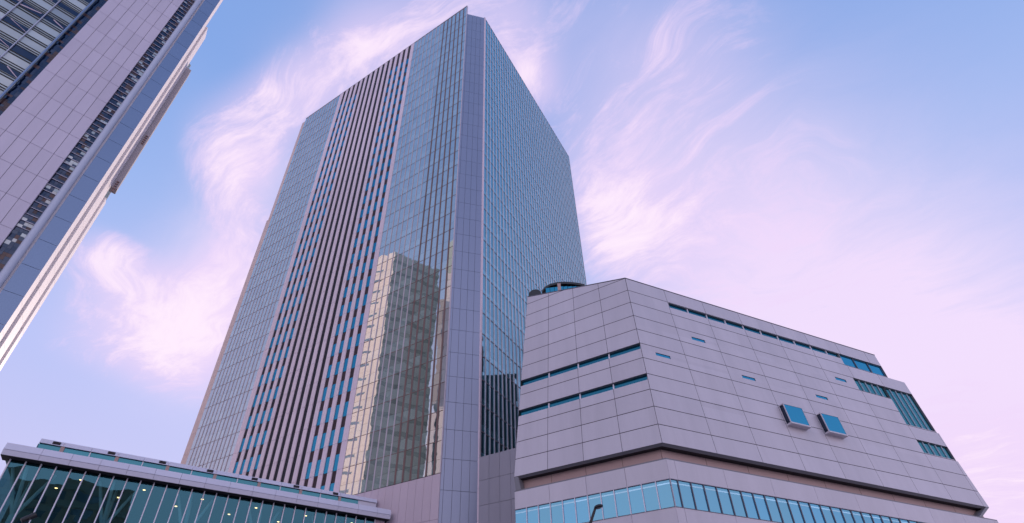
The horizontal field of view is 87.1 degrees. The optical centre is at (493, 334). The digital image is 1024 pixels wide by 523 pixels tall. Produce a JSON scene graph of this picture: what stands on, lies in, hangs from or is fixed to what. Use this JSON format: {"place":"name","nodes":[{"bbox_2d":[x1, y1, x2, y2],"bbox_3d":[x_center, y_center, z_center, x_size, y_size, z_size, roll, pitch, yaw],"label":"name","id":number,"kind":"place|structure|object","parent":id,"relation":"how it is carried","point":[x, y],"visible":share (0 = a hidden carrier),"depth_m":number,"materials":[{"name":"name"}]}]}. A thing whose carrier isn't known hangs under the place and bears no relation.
{"place":"outdoors","nodes":[
{"label":"outdoors","id":0,"kind":"place"},
{"bbox_2d":[0,0,222,370],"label":"panelled tower","id":1,"kind":"structure","parent":0,"point":[87,87],"depth_m":69.70,"materials":[{"name":"stone"}]},
{"bbox_2d":[104,63,190,199],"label":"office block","id":2,"kind":"structure","parent":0,"point":[108,193],"depth_m":92.26,"materials":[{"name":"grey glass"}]},
{"bbox_2d":[0,0,1023,522],"label":"sky","id":3,"kind":"structure","parent":0,"point":[850,173],"materials":[{"name":"blue"}]},
{"label":"ground","id":4,"kind":"structure","parent":0,"visible":0},
{"bbox_2d":[20,512,36,522],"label":"floodlight","id":5,"kind":"object","parent":4,"relation":"on","point":[31,516],"visible":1,"depth_m":19.52,"materials":[{"name":"black paint"}]},
{"bbox_2d":[0,438,390,522],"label":"glass hall","id":6,"kind":"structure","parent":4,"relation":"on","point":[49,481],"depth_m":54.48,"materials":[{"name":"teal glass"}]},
{"bbox_2d":[180,6,586,522],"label":"office tower","id":7,"kind":"structure","parent":4,"relation":"on","point":[420,240],"depth_m":99.57,"materials":[{"name":"blue glass"}]},
{"bbox_2d":[233,462,238,473],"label":"window","id":8,"kind":"structure","parent":7,"relation":"in","point":[235,468],"depth_m":90.54,"materials":[{"name":"blue glass"}]},
{"bbox_2d":[239,438,244,451],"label":"window","id":9,"kind":"structure","parent":7,"relation":"in","point":[243,440],"depth_m":92.83,"materials":[{"name":"blue glass"}]},
{"bbox_2d":[239,459,245,473],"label":"window","id":10,"kind":"structure","parent":7,"relation":"in","point":[243,463],"depth_m":89.58,"materials":[{"name":"blue glass"}]},
{"bbox_2d":[246,436,251,449],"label":"window","id":11,"kind":"structure","parent":7,"relation":"in","point":[250,438],"depth_m":92.08,"materials":[{"name":"blue glass"}]},
{"bbox_2d":[246,416,251,428],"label":"window","id":12,"kind":"structure","parent":7,"relation":"in","point":[250,417],"depth_m":95.47,"materials":[{"name":"blue glass"}]},
{"bbox_2d":[247,457,252,471],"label":"window","id":13,"kind":"structure","parent":7,"relation":"in","point":[250,462],"depth_m":88.77,"materials":[{"name":"blue glass"}]},
{"bbox_2d":[253,413,258,426],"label":"window","id":14,"kind":"structure","parent":7,"relation":"in","point":[256,417],"depth_m":94.56,"materials":[{"name":"blue glass"}]},
{"bbox_2d":[253,433,259,446],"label":"window","id":15,"kind":"structure","parent":7,"relation":"in","point":[256,440],"depth_m":91.24,"materials":[{"name":"blue glass"}]},
{"bbox_2d":[254,454,260,469],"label":"window","id":16,"kind":"structure","parent":7,"relation":"in","point":[258,457],"depth_m":87.95,"materials":[{"name":"blue glass"}]},
{"bbox_2d":[259,392,264,404],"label":"window","id":17,"kind":"structure","parent":7,"relation":"in","point":[263,393],"depth_m":97.16,"materials":[{"name":"blue glass"}]},
{"bbox_2d":[260,411,265,423],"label":"window","id":18,"kind":"structure","parent":7,"relation":"in","point":[264,412],"depth_m":93.81,"materials":[{"name":"blue glass"}]},
{"bbox_2d":[261,431,266,444],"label":"window","id":19,"kind":"structure","parent":7,"relation":"in","point":[264,435],"depth_m":90.41,"materials":[{"name":"blue glass"}]},
{"bbox_2d":[266,389,271,401],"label":"window","id":20,"kind":"structure","parent":7,"relation":"in","point":[270,390],"depth_m":96.38,"materials":[{"name":"blue glass"}]},
{"bbox_2d":[267,408,272,420],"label":"window","id":21,"kind":"structure","parent":7,"relation":"in","point":[270,413],"depth_m":92.94,"materials":[{"name":"blue glass"}]},
{"bbox_2d":[272,369,276,380],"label":"window","id":22,"kind":"structure","parent":7,"relation":"in","point":[275,371],"depth_m":98.86,"materials":[{"name":"blue glass"}]},
{"bbox_2d":[273,386,278,398],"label":"window","id":23,"kind":"structure","parent":7,"relation":"in","point":[275,394],"depth_m":95.48,"materials":[{"name":"blue glass"}]},
{"bbox_2d":[279,366,283,377],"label":"window","id":24,"kind":"structure","parent":7,"relation":"in","point":[282,367],"depth_m":98.06,"materials":[{"name":"blue glass"}]},
{"bbox_2d":[305,462,311,478],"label":"window","id":25,"kind":"structure","parent":7,"relation":"in","point":[309,464],"depth_m":79.69,"materials":[{"name":"blue glass"}]},
{"bbox_2d":[311,436,316,451],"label":"window","id":26,"kind":"structure","parent":7,"relation":"in","point":[315,438],"depth_m":82.22,"materials":[{"name":"blue glass"}]},
{"bbox_2d":[314,460,320,476],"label":"window","id":27,"kind":"structure","parent":7,"relation":"in","point":[318,461],"depth_m":78.88,"materials":[{"name":"blue glass"}]},
{"bbox_2d":[316,410,322,425],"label":"window","id":28,"kind":"structure","parent":7,"relation":"in","point":[320,413],"depth_m":84.75,"materials":[{"name":"blue glass"}]},
{"bbox_2d":[320,433,325,448],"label":"window","id":29,"kind":"structure","parent":7,"relation":"in","point":[323,435],"depth_m":81.42,"materials":[{"name":"blue glass"}]},
{"bbox_2d":[322,387,327,400],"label":"window","id":30,"kind":"structure","parent":7,"relation":"in","point":[325,389],"depth_m":87.27,"materials":[{"name":"blue glass"}]},
{"bbox_2d":[323,457,329,473],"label":"window","id":31,"kind":"structure","parent":7,"relation":"in","point":[328,458],"depth_m":78.10,"materials":[{"name":"blue glass"}]},
{"bbox_2d":[325,408,330,422],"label":"window","id":32,"kind":"structure","parent":7,"relation":"in","point":[329,409],"depth_m":83.98,"materials":[{"name":"blue glass"}]},
{"bbox_2d":[326,365,331,377],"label":"window","id":33,"kind":"structure","parent":7,"relation":"in","point":[329,368],"depth_m":89.80,"materials":[{"name":"blue glass"}]},
{"bbox_2d":[329,483,334,490],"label":"window","id":34,"kind":"structure","parent":7,"relation":"in","point":[331,485],"depth_m":75.15,"materials":[{"name":"blue glass"}]},
{"bbox_2d":[329,430,334,445],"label":"window","id":35,"kind":"structure","parent":7,"relation":"in","point":[332,432],"depth_m":80.59,"materials":[{"name":"blue glass"}]},
{"bbox_2d":[330,384,335,397],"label":"window","id":36,"kind":"structure","parent":7,"relation":"in","point":[333,386],"depth_m":86.48,"materials":[{"name":"blue glass"}]},
{"bbox_2d":[331,343,336,355],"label":"window","id":37,"kind":"structure","parent":7,"relation":"in","point":[334,346],"depth_m":92.33,"materials":[{"name":"blue glass"}]},
{"bbox_2d":[333,454,339,470],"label":"window","id":38,"kind":"structure","parent":7,"relation":"in","point":[337,456],"depth_m":77.26,"materials":[{"name":"blue glass"}]},
{"bbox_2d":[334,404,339,419],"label":"window","id":39,"kind":"structure","parent":7,"relation":"in","point":[337,406],"depth_m":83.14,"materials":[{"name":"blue glass"}]},
{"bbox_2d":[334,362,339,374],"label":"window","id":40,"kind":"structure","parent":7,"relation":"in","point":[338,363],"depth_m":89.04,"materials":[{"name":"blue glass"}]},
{"bbox_2d":[335,323,340,335],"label":"window","id":41,"kind":"structure","parent":7,"relation":"in","point":[338,326],"depth_m":94.86,"materials":[{"name":"blue glass"}]},
{"bbox_2d":[338,427,343,442],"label":"window","id":42,"kind":"structure","parent":7,"relation":"in","point":[341,429],"depth_m":79.81,"materials":[{"name":"blue glass"}]},
{"bbox_2d":[338,381,343,394],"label":"window","id":43,"kind":"structure","parent":7,"relation":"in","point":[342,382],"depth_m":85.70,"materials":[{"name":"blue glass"}]},
{"bbox_2d":[339,340,343,352],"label":"window","id":44,"kind":"structure","parent":7,"relation":"in","point":[342,342],"depth_m":91.59,"materials":[{"name":"blue glass"}]},
{"bbox_2d":[339,305,343,316],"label":"window","id":45,"kind":"structure","parent":7,"relation":"in","point":[342,307],"depth_m":97.41,"materials":[{"name":"blue glass"}]},
{"bbox_2d":[343,320,347,332],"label":"window","id":46,"kind":"structure","parent":7,"relation":"in","point":[346,322],"depth_m":94.08,"materials":[{"name":"blue glass"}]},
{"bbox_2d":[343,287,347,297],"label":"window","id":47,"kind":"structure","parent":7,"relation":"in","point":[345,292],"depth_m":99.94,"materials":[{"name":"blue glass"}]},
{"bbox_2d":[343,401,348,416],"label":"window","id":48,"kind":"structure","parent":7,"relation":"in","point":[346,403],"depth_m":82.31,"materials":[{"name":"blue glass"}]},
{"bbox_2d":[343,358,348,371],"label":"window","id":49,"kind":"structure","parent":7,"relation":"in","point":[346,360],"depth_m":88.18,"materials":[{"name":"blue glass"}]},
{"bbox_2d":[289,59,408,280],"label":"upper windows","id":50,"kind":"structure","parent":7,"relation":"in","point":[393,139],"depth_m":125.52,"materials":[{"name":"blue glass"}]},
{"bbox_2d":[347,337,351,349],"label":"window","id":51,"kind":"structure","parent":7,"relation":"in","point":[350,339],"depth_m":90.73,"materials":[{"name":"blue glass"}]},
{"bbox_2d":[347,301,351,312],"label":"window","id":52,"kind":"structure","parent":7,"relation":"in","point":[349,305],"depth_m":96.63,"materials":[{"name":"blue glass"}]},
{"bbox_2d":[347,377,352,391],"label":"window","id":53,"kind":"structure","parent":7,"relation":"in","point":[350,379],"depth_m":84.88,"materials":[{"name":"blue glass"}]},
{"bbox_2d":[350,283,355,294],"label":"window","id":54,"kind":"structure","parent":7,"relation":"in","point":[353,285],"depth_m":99.14,"materials":[{"name":"blue glass"}]},
{"bbox_2d":[351,317,355,328],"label":"window","id":55,"kind":"structure","parent":7,"relation":"in","point":[354,319],"depth_m":93.27,"materials":[{"name":"blue glass"}]},
{"bbox_2d":[351,355,356,368],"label":"window","id":56,"kind":"structure","parent":7,"relation":"in","point":[355,356],"depth_m":87.37,"materials":[{"name":"blue glass"}]},
{"bbox_2d":[354,298,359,309],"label":"window","id":57,"kind":"structure","parent":7,"relation":"in","point":[357,300],"depth_m":95.77,"materials":[{"name":"blue glass"}]},
{"bbox_2d":[355,333,360,346],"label":"window","id":58,"kind":"structure","parent":7,"relation":"in","point":[358,335],"depth_m":89.90,"materials":[{"name":"blue glass"}]},
{"bbox_2d":[358,280,362,290],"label":"window","id":59,"kind":"structure","parent":7,"relation":"in","point":[360,284],"depth_m":98.31,"materials":[{"name":"blue glass"}]},
{"bbox_2d":[359,313,363,325],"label":"window","id":60,"kind":"structure","parent":7,"relation":"in","point":[362,315],"depth_m":92.44,"materials":[{"name":"blue glass"}]},
{"bbox_2d":[362,294,367,305],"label":"window","id":61,"kind":"structure","parent":7,"relation":"in","point":[365,296],"depth_m":94.98,"materials":[{"name":"blue glass"}]},
{"bbox_2d":[366,276,370,286],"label":"window","id":62,"kind":"structure","parent":7,"relation":"in","point":[368,278],"depth_m":97.52,"materials":[{"name":"blue glass"}]},
{"bbox_2d":[479,448,515,522],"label":"annex wall","id":63,"kind":"structure","parent":4,"relation":"on","point":[497,489],"depth_m":64.20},
{"bbox_2d":[589,504,602,522],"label":"street lamp","id":64,"kind":"object","parent":4,"relation":"on","point":[598,506],"visible":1,"depth_m":23.47,"materials":[{"name":"grey metal"}]},
{"bbox_2d":[514,278,997,522],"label":"museum building","id":65,"kind":"structure","parent":4,"relation":"on","point":[639,402],"depth_m":57.68,"materials":[{"name":"grey stone"}]},
{"bbox_2d":[529,282,584,295],"bbox_3d":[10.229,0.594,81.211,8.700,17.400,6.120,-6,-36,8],"label":"rooftop canopy","id":66,"kind":"object","parent":65,"relation":"on","point":[555,286],"visible":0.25,"depth_m":83.40,"materials":[{"name":"blue paint"}]},
{"bbox_2d":[522,343,639,385],"bbox_3d":[9.339,3.544,59.674,14.460,0.802,0.378,-20,-40,25],"label":"window","id":67,"kind":"structure","parent":65,"relation":"in","point":[634,347],"depth_m":59.60,"materials":[{"name":"glass"}]},
{"bbox_2d":[518,373,646,415],"bbox_3d":[9.155,6.618,57.167,14.870,0.782,0.376,-20,-40,25],"label":"window","id":68,"kind":"structure","parent":65,"relation":"in","point":[612,386],"depth_m":57.09,"materials":[{"name":"blue glass"}]},
{"bbox_2d":[655,352,670,358],"bbox_3d":[17.926,2.275,56.978,1.900,0.405,0.110,14,-38,-19],"label":"window","id":69,"kind":"structure","parent":65,"relation":"in","point":[658,354],"depth_m":57.04,"materials":[{"name":"blue glass"}]},
{"bbox_2d":[692,337,704,342],"bbox_3d":[23.345,0.637,61.404,1.910,0.435,0.112,14,-38,-19],"label":"window","id":70,"kind":"structure","parent":65,"relation":"in","point":[693,338],"depth_m":61.49,"materials":[{"name":"blue glass"}]},
{"bbox_2d":[742,375,755,380],"bbox_3d":[28.764,4.945,60.727,1.950,0.405,0.110,14,-38,-19],"label":"window","id":71,"kind":"structure","parent":65,"relation":"in","point":[746,377],"depth_m":60.80,"materials":[{"name":"blue glass"}]},
{"bbox_2d":[668,303,840,357],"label":"window","id":72,"kind":"structure","parent":65,"relation":"in","point":[673,306],"depth_m":67.71,"materials":[{"name":"glass"}]},
{"bbox_2d":[779,403,811,429],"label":"box window","id":73,"kind":"structure","parent":65,"relation":"in","point":[794,416],"depth_m":58.74,"materials":[{"name":"blue glass"}]},
{"bbox_2d":[815,394,827,399],"bbox_3d":[39.199,7.535,64.319,1.920,0.415,0.111,14,-38,-19],"label":"window","id":74,"kind":"structure","parent":65,"relation":"in","point":[818,396],"depth_m":64.39,"materials":[{"name":"blue glass"}]},
{"bbox_2d":[816,412,847,438],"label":"box window","id":75,"kind":"structure","parent":65,"relation":"in","point":[831,425],"depth_m":60.54,"materials":[{"name":"blue glass"}]},
{"bbox_2d":[839,354,886,376],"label":"window","id":76,"kind":"structure","parent":65,"relation":"in","point":[849,361],"depth_m":73.60,"materials":[{"name":"blue glass"}]},
{"bbox_2d":[853,378,888,397],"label":"window","id":77,"kind":"structure","parent":65,"relation":"in","point":[865,386],"depth_m":70.77,"materials":[{"name":"teal glass"}]},
{"bbox_2d":[883,387,935,431],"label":"window","id":78,"kind":"structure","parent":65,"relation":"in","point":[908,409],"depth_m":71.31,"materials":[{"name":"teal glass"}]},
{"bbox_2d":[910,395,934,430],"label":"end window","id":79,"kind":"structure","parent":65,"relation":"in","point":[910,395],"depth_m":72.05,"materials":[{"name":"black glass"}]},
{"bbox_2d":[917,440,954,458],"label":"window","id":80,"kind":"structure","parent":65,"relation":"in","point":[930,448],"depth_m":67.65,"materials":[{"name":"teal glass"}]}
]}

